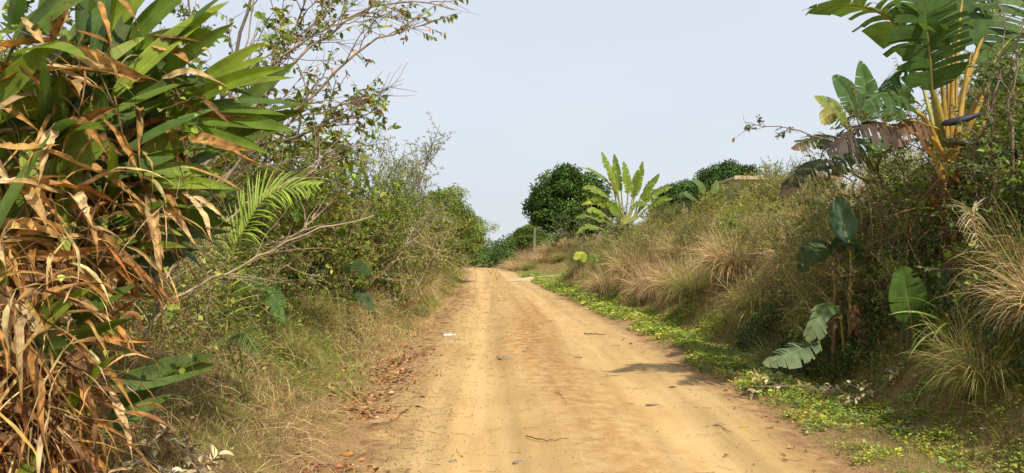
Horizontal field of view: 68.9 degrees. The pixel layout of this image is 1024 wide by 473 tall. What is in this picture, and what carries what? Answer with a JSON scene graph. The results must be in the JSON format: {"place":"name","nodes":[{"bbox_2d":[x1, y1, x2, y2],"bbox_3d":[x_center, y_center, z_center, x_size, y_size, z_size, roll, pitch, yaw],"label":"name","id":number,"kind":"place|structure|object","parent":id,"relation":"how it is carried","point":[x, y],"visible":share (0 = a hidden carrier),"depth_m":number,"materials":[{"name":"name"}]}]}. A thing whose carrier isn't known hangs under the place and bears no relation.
{"place":"outdoors","nodes":[
{"label":"outdoors","id":0,"kind":"place"},
{"bbox_2d":[0,0,1023,249],"label":"sky","id":1,"kind":"structure","parent":0,"point":[526,88],"materials":[{"name":"white"}]},
{"bbox_2d":[11,198,1023,472],"bbox_3d":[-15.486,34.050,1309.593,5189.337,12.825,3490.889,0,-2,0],"label":"ground","id":2,"kind":"structure","parent":0,"point":[677,354],"depth_m":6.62,"materials":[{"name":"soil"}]},
{"bbox_2d":[0,134,122,472],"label":"broad leaved plant","id":3,"kind":"object","parent":2,"relation":"on","point":[16,276],"visible":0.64,"depth_m":3.29,"materials":[{"name":"brown plant"}]},
{"bbox_2d":[0,254,146,472],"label":"broad leaved plant","id":4,"kind":"object","parent":2,"relation":"on","point":[32,337],"visible":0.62,"depth_m":3.29,"materials":[{"name":"brown plant"}]},
{"bbox_2d":[0,0,159,296],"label":"broad leaved plant","id":5,"kind":"object","parent":2,"relation":"on","point":[20,70],"visible":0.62,"depth_m":3.66,"materials":[{"name":"green plant"}]},
{"bbox_2d":[0,100,187,472],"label":"broad leaved plant","id":6,"kind":"object","parent":2,"relation":"on","point":[69,187],"visible":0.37,"depth_m":3.65,"materials":[{"name":"brown plant"}]},
{"bbox_2d":[0,286,216,472],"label":"broad leaved plant","id":7,"kind":"object","parent":2,"relation":"on","point":[132,405],"visible":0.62,"depth_m":3.49,"materials":[{"name":"brown plant"}]},
{"bbox_2d":[0,0,229,156],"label":"shrub","id":8,"kind":"object","parent":2,"relation":"on","point":[68,21],"visible":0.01,"depth_m":10.58,"materials":[{"name":"green plant"}]},
{"bbox_2d":[0,0,253,291],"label":"broad leaved plant","id":9,"kind":"object","parent":2,"relation":"on","point":[90,30],"visible":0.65,"depth_m":3.82,"materials":[{"name":"green plant"}]},
{"bbox_2d":[0,24,272,412],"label":"climbing tendrils","id":10,"kind":"object","parent":9,"relation":"attached to","point":[194,129],"visible":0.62,"depth_m":3.65,"materials":[{"name":"green plant"}]},
{"bbox_2d":[1,96,273,451],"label":"broad leaved plant","id":11,"kind":"object","parent":2,"relation":"on","point":[180,175],"visible":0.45,"depth_m":3.99,"materials":[{"name":"green plant"}]},
{"bbox_2d":[18,0,289,306],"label":"broad leaved plant","id":12,"kind":"object","parent":2,"relation":"on","point":[158,45],"visible":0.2,"depth_m":4.07,"materials":[{"name":"green plant"}]},
{"bbox_2d":[121,428,195,472],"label":"fallen branch","id":13,"kind":"object","parent":2,"relation":"on","point":[144,448],"visible":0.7,"depth_m":4.29,"materials":[{"name":"beige plant"}]},
{"bbox_2d":[3,0,362,302],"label":"vine shrub","id":14,"kind":"object","parent":2,"relation":"on","point":[297,209],"visible":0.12,"depth_m":10.27,"materials":[{"name":"green plant"}]},
{"bbox_2d":[134,411,233,472],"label":"fallen branch","id":15,"kind":"object","parent":2,"relation":"on","point":[214,457],"visible":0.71,"depth_m":4.51,"materials":[{"name":"beige plant"}]},
{"bbox_2d":[110,197,260,361],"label":"shrub","id":16,"kind":"object","parent":2,"relation":"on","point":[196,295],"visible":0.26,"depth_m":6.74,"materials":[{"name":"green plant"}]},
{"bbox_2d":[65,23,318,305],"bbox_3d":[-2.029,-0.148,4.436,1.988,2.101,1.402,-1,-2,33],"label":"broad leaved plant","id":17,"kind":"object","parent":2,"relation":"on","point":[233,120],"visible":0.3,"depth_m":4.15,"materials":[{"name":"green plant"}]},
{"bbox_2d":[116,175,336,331],"bbox_3d":[-3.775,0.404,8.886,2.608,2.310,3.431,-1,-2,36],"label":"shrub","id":18,"kind":"object","parent":2,"relation":"on","point":[276,270],"visible":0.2,"depth_m":9.04,"materials":[{"name":"green plant"}]},
{"bbox_2d":[1,42,460,411],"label":"vine tangle","id":19,"kind":"object","parent":2,"relation":"on","point":[246,313],"visible":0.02,"depth_m":8.00,"materials":[{"name":"green plant"}]},
{"bbox_2d":[2,270,463,472],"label":"straw","id":20,"kind":"object","parent":2,"relation":"on","point":[359,382],"visible":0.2,"depth_m":6.79,"materials":[{"name":"beige plant"}]},
{"bbox_2d":[205,323,265,405],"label":"palm seedling","id":21,"kind":"object","parent":2,"relation":"on","point":[240,334],"visible":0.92,"depth_m":6.21,"materials":[{"name":"green plant"}]},
{"bbox_2d":[164,90,312,307],"bbox_3d":[-4.777,0.085,10.295,4.275,3.835,4.218,0,-2,7],"label":"shrub","id":22,"kind":"object","parent":2,"relation":"on","point":[232,157],"visible":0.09,"depth_m":9.86,"materials":[{"name":"green plant"}]},
{"bbox_2d":[184,145,293,302],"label":"shrub","id":23,"kind":"object","parent":2,"relation":"on","point":[229,202],"visible":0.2,"depth_m":9.34,"materials":[{"name":"green plant"}]},
{"bbox_2d":[30,79,461,431],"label":"vine leaves","id":24,"kind":"object","parent":2,"relation":"on","point":[225,308],"visible":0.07,"depth_m":8.12,"materials":[{"name":"green plant"}]},
{"bbox_2d":[133,193,373,337],"bbox_3d":[-2.214,0.235,6.445,2.006,1.320,0.546,0,-2,-11],"label":"dead branch","id":25,"kind":"object","parent":2,"relation":"on","point":[241,266],"visible":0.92,"depth_m":6.52,"materials":[{"name":"brown wood"}]},
{"bbox_2d":[193,168,322,355],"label":"palm seedling","id":26,"kind":"object","parent":2,"relation":"on","point":[251,211],"visible":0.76,"depth_m":7.11,"materials":[{"name":"green plant"}]},
{"bbox_2d":[205,182,339,274],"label":"dead branch","id":27,"kind":"object","parent":26,"relation":"on","point":[304,228],"visible":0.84,"depth_m":7.33,"materials":[{"name":"brown wood"}]},
{"bbox_2d":[234,272,285,338],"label":"fan plant","id":28,"kind":"object","parent":2,"relation":"on","point":[276,304],"visible":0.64,"depth_m":8.51,"materials":[{"name":"green plant"}]},
{"bbox_2d":[76,273,460,472],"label":"weeds","id":29,"kind":"object","parent":2,"relation":"on","point":[194,405],"visible":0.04,"depth_m":6.80,"materials":[{"name":"green plant"}]},
{"bbox_2d":[161,0,389,228],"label":"leafy tree","id":30,"kind":"object","parent":2,"relation":"on","point":[357,116],"visible":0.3,"depth_m":10.37,"materials":[{"name":"green plant"}]},
{"bbox_2d":[227,135,360,298],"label":"shrub","id":31,"kind":"object","parent":2,"relation":"on","point":[326,237],"visible":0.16,"depth_m":11.16,"materials":[{"name":"green plant"}]},
{"bbox_2d":[198,86,400,284],"bbox_3d":[-4.396,-0.707,14.243,4.382,4.817,5.455,0,-2,-5],"label":"vine shrub","id":32,"kind":"object","parent":2,"relation":"on","point":[356,177],"visible":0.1,"depth_m":14.56,"materials":[{"name":"green plant"}]},
{"bbox_2d":[269,322,333,370],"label":"tussock","id":33,"kind":"object","parent":2,"relation":"on","point":[302,350],"visible":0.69,"depth_m":8.49,"materials":[{"name":"green plant"}]},
{"bbox_2d":[139,0,476,255],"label":"leaning tree","id":34,"kind":"object","parent":2,"relation":"on","point":[326,122],"visible":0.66,"depth_m":8.26,"materials":[{"name":"green plant"}]},
{"bbox_2d":[223,148,400,305],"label":"shrub","id":35,"kind":"object","parent":2,"relation":"on","point":[345,277],"visible":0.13,"depth_m":12.82,"materials":[{"name":"green plant"}]},
{"bbox_2d":[252,170,380,307],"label":"vine shrub","id":36,"kind":"object","parent":2,"relation":"on","point":[348,227],"visible":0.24,"depth_m":11.93,"materials":[{"name":"green plant"}]},
{"bbox_2d":[286,283,347,324],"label":"tussock","id":37,"kind":"object","parent":2,"relation":"on","point":[328,309],"visible":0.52,"depth_m":11.07,"materials":[{"name":"green plant"}]},
{"bbox_2d":[306,259,373,327],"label":"fan plant","id":38,"kind":"object","parent":2,"relation":"on","point":[360,269],"visible":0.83,"depth_m":11.55,"materials":[{"name":"green plant"}]},
{"bbox_2d":[269,147,464,310],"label":"shrub","id":39,"kind":"object","parent":2,"relation":"on","point":[404,276],"visible":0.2,"depth_m":15.18,"materials":[{"name":"green plant"}]},
{"bbox_2d":[319,176,434,305],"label":"shrub","id":40,"kind":"object","parent":2,"relation":"on","point":[381,216],"visible":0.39,"depth_m":15.53,"materials":[{"name":"green plant"}]},
{"bbox_2d":[331,166,425,290],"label":"shrub","id":41,"kind":"object","parent":2,"relation":"on","point":[390,187],"visible":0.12,"depth_m":17.23,"materials":[{"name":"green plant"}]},
{"bbox_2d":[348,126,438,305],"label":"silvery shrub","id":42,"kind":"object","parent":2,"relation":"on","point":[398,191],"visible":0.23,"depth_m":18.38,"materials":[{"name":"green plant"}]},
{"bbox_2d":[367,112,457,288],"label":"silvery shrub","id":43,"kind":"object","parent":2,"relation":"on","point":[420,177],"visible":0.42,"depth_m":21.00,"materials":[{"name":"green plant"}]},
{"bbox_2d":[373,188,477,307],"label":"shrub","id":44,"kind":"object","parent":2,"relation":"on","point":[426,258],"visible":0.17,"depth_m":18.88,"materials":[{"name":"green plant"}]},
{"bbox_2d":[397,177,478,266],"bbox_3d":[-3.881,0.215,28.663,3.989,4.992,3.808,-1,-2,35],"label":"roadside tree","id":45,"kind":"object","parent":2,"relation":"on","point":[454,207],"visible":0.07,"depth_m":28.42,"materials":[{"name":"green plant"}]},
{"bbox_2d":[424,185,485,257],"bbox_3d":[-3.720,-0.240,36.259,5.025,4.612,4.705,1,-2,-25],"label":"roadside tree","id":46,"kind":"object","parent":2,"relation":"on","point":[467,216],"visible":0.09,"depth_m":35.79,"materials":[{"name":"green plant"}]},
{"bbox_2d":[426,238,500,295],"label":"shrub","id":47,"kind":"object","parent":2,"relation":"on","point":[450,260],"visible":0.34,"depth_m":30.18,"materials":[{"name":"green plant"}]},
{"bbox_2d":[445,212,499,262],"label":"roadside tree","id":48,"kind":"object","parent":2,"relation":"on","point":[477,244],"visible":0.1,"depth_m":45.57,"materials":[{"name":"green plant"}]},
{"bbox_2d":[451,227,592,267],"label":"distant woods","id":49,"kind":"object","parent":2,"relation":"on","point":[490,253],"visible":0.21,"depth_m":111.47,"materials":[{"name":"green plant"}]},
{"bbox_2d":[512,224,547,253],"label":"tree","id":50,"kind":"object","parent":2,"relation":"on","point":[523,235],"visible":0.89,"depth_m":87.08,"materials":[{"name":"green plant"}]},
{"bbox_2d":[520,162,627,241],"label":"round tree","id":51,"kind":"object","parent":2,"relation":"on","point":[560,185],"visible":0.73,"depth_m":90.13,"materials":[{"name":"green plant"}]},
{"bbox_2d":[545,202,613,246],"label":"shrub","id":52,"kind":"object","parent":2,"relation":"on","point":[563,224],"visible":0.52,"depth_m":77.57,"materials":[{"name":"green plant"}]},
{"bbox_2d":[571,260,619,298],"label":"tussock","id":53,"kind":"object","parent":2,"relation":"on","point":[602,287],"visible":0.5,"depth_m":26.67,"materials":[{"name":"beige plant"}]},
{"bbox_2d":[561,218,633,270],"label":"shrub","id":54,"kind":"object","parent":2,"relation":"on","point":[587,246],"visible":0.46,"depth_m":36.11,"materials":[{"name":"green plant"}]},
{"bbox_2d":[576,152,672,233],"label":"banana plant","id":55,"kind":"object","parent":2,"relation":"on","point":[634,186],"visible":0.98,"depth_m":32.97,"materials":[{"name":"green plant"}]},
{"bbox_2d":[587,237,664,291],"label":"tussock","id":56,"kind":"object","parent":2,"relation":"on","point":[618,269],"visible":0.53,"depth_m":23.66,"materials":[{"name":"beige plant"}]},
{"bbox_2d":[595,205,689,262],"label":"shrub","id":57,"kind":"object","parent":2,"relation":"on","point":[642,241],"visible":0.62,"depth_m":24.20,"materials":[{"name":"green plant"}]},
{"bbox_2d":[610,255,682,304],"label":"tussock","id":58,"kind":"object","parent":2,"relation":"on","point":[640,287],"visible":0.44,"depth_m":21.27,"materials":[{"name":"beige plant"}]},
{"bbox_2d":[621,246,707,307],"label":"tussock","id":59,"kind":"object","parent":2,"relation":"on","point":[663,286],"visible":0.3,"depth_m":18.83,"materials":[{"name":"beige plant"}]},
{"bbox_2d":[649,178,714,217],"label":"distant tree","id":60,"kind":"object","parent":2,"relation":"on","point":[689,186],"visible":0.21,"depth_m":74.34,"materials":[{"name":"green plant"}]},
{"bbox_2d":[651,258,716,306],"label":"tussock","id":61,"kind":"object","parent":2,"relation":"on","point":[685,289],"visible":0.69,"depth_m":16.39,"materials":[{"name":"green plant"}]},
{"bbox_2d":[667,206,717,259],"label":"shrub","id":62,"kind":"object","parent":2,"relation":"on","point":[687,233],"visible":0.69,"depth_m":21.34,"materials":[{"name":"green plant"}]},
{"bbox_2d":[686,183,727,227],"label":"shrub","id":63,"kind":"object","parent":2,"relation":"on","point":[713,202],"visible":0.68,"depth_m":29.76,"materials":[{"name":"green plant"}]},
{"bbox_2d":[693,159,761,194],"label":"distant tree","id":64,"kind":"object","parent":2,"relation":"on","point":[719,172],"visible":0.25,"depth_m":84.05,"materials":[{"name":"green plant"}]},
{"bbox_2d":[668,210,789,293],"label":"tussock","id":65,"kind":"object","parent":2,"relation":"on","point":[732,263],"visible":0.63,"depth_m":14.71,"materials":[{"name":"beige plant"}]},
{"bbox_2d":[711,203,782,250],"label":"vine shrub","id":66,"kind":"object","parent":2,"relation":"on","point":[731,223],"visible":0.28,"depth_m":16.01,"materials":[{"name":"green plant"}]},
{"bbox_2d":[705,268,790,332],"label":"tussock","id":67,"kind":"object","parent":2,"relation":"on","point":[746,304],"visible":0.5,"depth_m":12.76,"materials":[{"name":"green plant"}]},
{"bbox_2d":[698,198,797,259],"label":"shrub","id":68,"kind":"object","parent":2,"relation":"on","point":[742,215],"visible":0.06,"depth_m":17.15,"materials":[{"name":"green plant"}]},
{"bbox_2d":[728,208,804,268],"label":"shrub","id":69,"kind":"object","parent":2,"relation":"on","point":[749,237],"visible":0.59,"depth_m":14.19,"materials":[{"name":"green plant"}]},
{"bbox_2d":[519,274,1023,472],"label":"creeping weeds","id":70,"kind":"object","parent":2,"relation":"on","point":[708,351],"visible":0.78,"depth_m":7.89,"materials":[{"name":"green plant"}]},
{"bbox_2d":[525,171,1023,448],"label":"dry grass","id":71,"kind":"structure","parent":2,"relation":"on","point":[871,361],"depth_m":9.88,"materials":[{"name":"beige plant"}]},
{"bbox_2d":[529,165,1023,416],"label":"scrub","id":72,"kind":"object","parent":2,"relation":"on","point":[731,331],"visible":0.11,"depth_m":17.39,"materials":[{"name":"green plant"}]},
{"bbox_2d":[568,157,1023,347],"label":"grass stalks","id":73,"kind":"object","parent":2,"relation":"on","point":[821,261],"depth_m":10.50,"materials":[{"name":"beige plant"}]},
{"bbox_2d":[741,149,851,214],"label":"shrub","id":74,"kind":"object","parent":2,"relation":"on","point":[805,183],"visible":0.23,"depth_m":22.28,"materials":[{"name":"green plant"}]},
{"bbox_2d":[762,301,847,372],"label":"banana leaves","id":75,"kind":"object","parent":2,"relation":"on","point":[826,311],"visible":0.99,"depth_m":8.45,"materials":[{"name":"green plant"}]},
{"bbox_2d":[587,140,1023,318],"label":"seed heads","id":76,"kind":"object","parent":2,"relation":"on","point":[801,227],"visible":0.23,"depth_m":14.56,"materials":[{"name":"beige plant"}]},
{"bbox_2d":[711,189,930,352],"bbox_3d":[4.183,0.621,9.573,2.689,2.412,2.653,-1,-2,29],"label":"shrub","id":77,"kind":"object","parent":2,"relation":"on","point":[818,269],"visible":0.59,"depth_m":9.20,"materials":[{"name":"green plant"}]},
{"bbox_2d":[796,237,864,382],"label":"banana plant","id":78,"kind":"object","parent":2,"relation":"on","point":[809,256],"visible":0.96,"depth_m":8.89,"materials":[{"name":"green plant"}]},
{"bbox_2d":[779,159,884,285],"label":"banana plant","id":79,"kind":"object","parent":2,"relation":"on","point":[803,171],"visible":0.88,"depth_m":8.62,"materials":[{"name":"brown plant"}]},
{"bbox_2d":[775,257,890,373],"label":"shrub","id":80,"kind":"object","parent":2,"relation":"on","point":[828,324],"visible":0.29,"depth_m":9.12,"materials":[{"name":"green plant"}]},
{"bbox_2d":[758,151,908,277],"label":"shrub","id":81,"kind":"object","parent":2,"relation":"on","point":[786,215],"visible":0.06,"depth_m":12.84,"materials":[{"name":"green plant"}]},
{"bbox_2d":[732,81,940,241],"bbox_3d":[3.871,-0.696,8.508,3.222,2.182,0.646,0,-2,-15],"label":"slender shrub","id":82,"kind":"object","parent":2,"relation":"on","point":[748,127],"visible":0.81,"depth_m":8.39,"materials":[{"name":"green plant"}]},
{"bbox_2d":[761,210,922,321],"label":"shrub","id":83,"kind":"object","parent":2,"relation":"on","point":[773,239],"visible":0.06,"depth_m":10.93,"materials":[{"name":"green plant"}]},
{"bbox_2d":[828,196,857,370],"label":"banana plant","id":84,"kind":"object","parent":2,"relation":"on","point":[844,228],"visible":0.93,"depth_m":8.89,"materials":[{"name":"green plant"}]},
{"bbox_2d":[791,61,915,245],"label":"banana plant","id":85,"kind":"object","parent":2,"relation":"on","point":[842,87],"visible":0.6,"depth_m":10.42,"materials":[{"name":"green plant"}]},
{"bbox_2d":[805,349,908,403],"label":"fallen branch","id":86,"kind":"object","parent":2,"relation":"on","point":[870,391],"visible":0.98,"depth_m":7.59,"materials":[{"name":"brown plant"}]},
{"bbox_2d":[730,101,1023,390],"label":"undergrowth","id":87,"kind":"object","parent":2,"relation":"on","point":[826,356],"visible":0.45,"depth_m":8.23,"materials":[{"name":"green plant"}]},
{"bbox_2d":[765,78,996,312],"bbox_3d":[5.543,-0.398,9.497,4.461,3.003,3.390,-1,-2,28],"label":"shrub","id":88,"kind":"object","parent":2,"relation":"on","point":[868,212],"visible":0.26,"depth_m":9.68,"materials":[{"name":"green plant"}]},
{"bbox_2d":[804,0,1023,286],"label":"banana plant","id":89,"kind":"object","parent":2,"relation":"on","point":[943,25],"visible":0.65,"depth_m":7.77,"materials":[{"name":"green plant"}]},
{"bbox_2d":[867,250,961,323],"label":"shrub","id":90,"kind":"object","parent":2,"relation":"on","point":[886,261],"visible":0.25,"depth_m":8.07,"materials":[{"name":"green plant"}]},
{"bbox_2d":[889,261,949,358],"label":"banana plant","id":91,"kind":"object","parent":2,"relation":"on","point":[903,287],"visible":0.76,"depth_m":7.38,"materials":[{"name":"green plant"}]},
{"bbox_2d":[835,41,1023,194],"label":"shrub","id":92,"kind":"object","parent":2,"relation":"on","point":[976,128],"visible":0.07,"depth_m":9.64,"materials":[{"name":"green plant"}]},
{"bbox_2d":[863,97,1023,262],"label":"vine shrub","id":93,"kind":"object","parent":2,"relation":"on","point":[883,152],"visible":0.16,"depth_m":7.97,"materials":[{"name":"green plant"}]},
{"bbox_2d":[890,275,1007,358],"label":"strap plant","id":94,"kind":"object","parent":2,"relation":"on","point":[960,325],"visible":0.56,"depth_m":6.81,"materials":[{"name":"green plant"}]},
{"bbox_2d":[895,305,1023,409],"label":"tussock","id":95,"kind":"object","parent":2,"relation":"on","point":[965,373],"visible":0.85,"depth_m":6.17,"materials":[{"name":"green plant"}]},
{"bbox_2d":[914,0,1023,283],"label":"edge shrub","id":96,"kind":"object","parent":2,"relation":"on","point":[986,167],"visible":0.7,"depth_m":7.12,"materials":[{"name":"green plant"}]},
{"bbox_2d":[928,234,1023,350],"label":"tussock","id":97,"kind":"object","parent":2,"relation":"on","point":[1015,297],"visible":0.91,"depth_m":6.02,"materials":[{"name":"beige plant"}]},
{"bbox_2d":[938,222,1018,296],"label":"shrub","id":98,"kind":"object","parent":2,"relation":"on","point":[961,246],"visible":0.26,"depth_m":7.15,"materials":[{"name":"green plant"}]},
{"bbox_2d":[935,195,1023,323],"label":"tussock","id":99,"kind":"object","parent":2,"relation":"on","point":[1015,257],"visible":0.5,"depth_m":6.54,"materials":[{"name":"beige plant"}]},
{"bbox_2d":[949,198,992,250],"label":"withered frond","id":100,"kind":"object","parent":99,"relation":"on","point":[971,212],"visible":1,"depth_m":6.48,"materials":[{"name":"beige plant"}]},
{"bbox_2d":[939,240,1020,357],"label":"climbing vine","id":101,"kind":"object","parent":2,"relation":"on","point":[951,253],"visible":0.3,"depth_m":6.70,"materials":[{"name":"green plant"}]},
{"bbox_2d":[957,143,1023,257],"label":"vine shrub","id":102,"kind":"object","parent":2,"relation":"on","point":[1011,178],"visible":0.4,"depth_m":6.90,"materials":[{"name":"green plant"}]},
{"bbox_2d":[346,267,846,472],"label":"road","id":103,"kind":"structure","parent":0,"point":[675,420],"depth_m":7.95,"materials":[{"name":"beige soil"}]},
{"bbox_2d":[325,287,817,472],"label":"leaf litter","id":104,"kind":"object","parent":103,"relation":"on","point":[452,319],"visible":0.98,"depth_m":8.39,"materials":[{"name":"brown plant"}]},
{"bbox_2d":[260,286,909,472],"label":"leaf litter","id":105,"kind":"object","parent":103,"relation":"on","point":[382,378],"visible":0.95,"depth_m":8.46,"materials":[{"name":"brown plant"}]},
{"bbox_2d":[516,260,1023,472],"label":"short grass","id":106,"kind":"structure","parent":0,"point":[721,345],"depth_m":7.32,"materials":[{"name":"green plant"}]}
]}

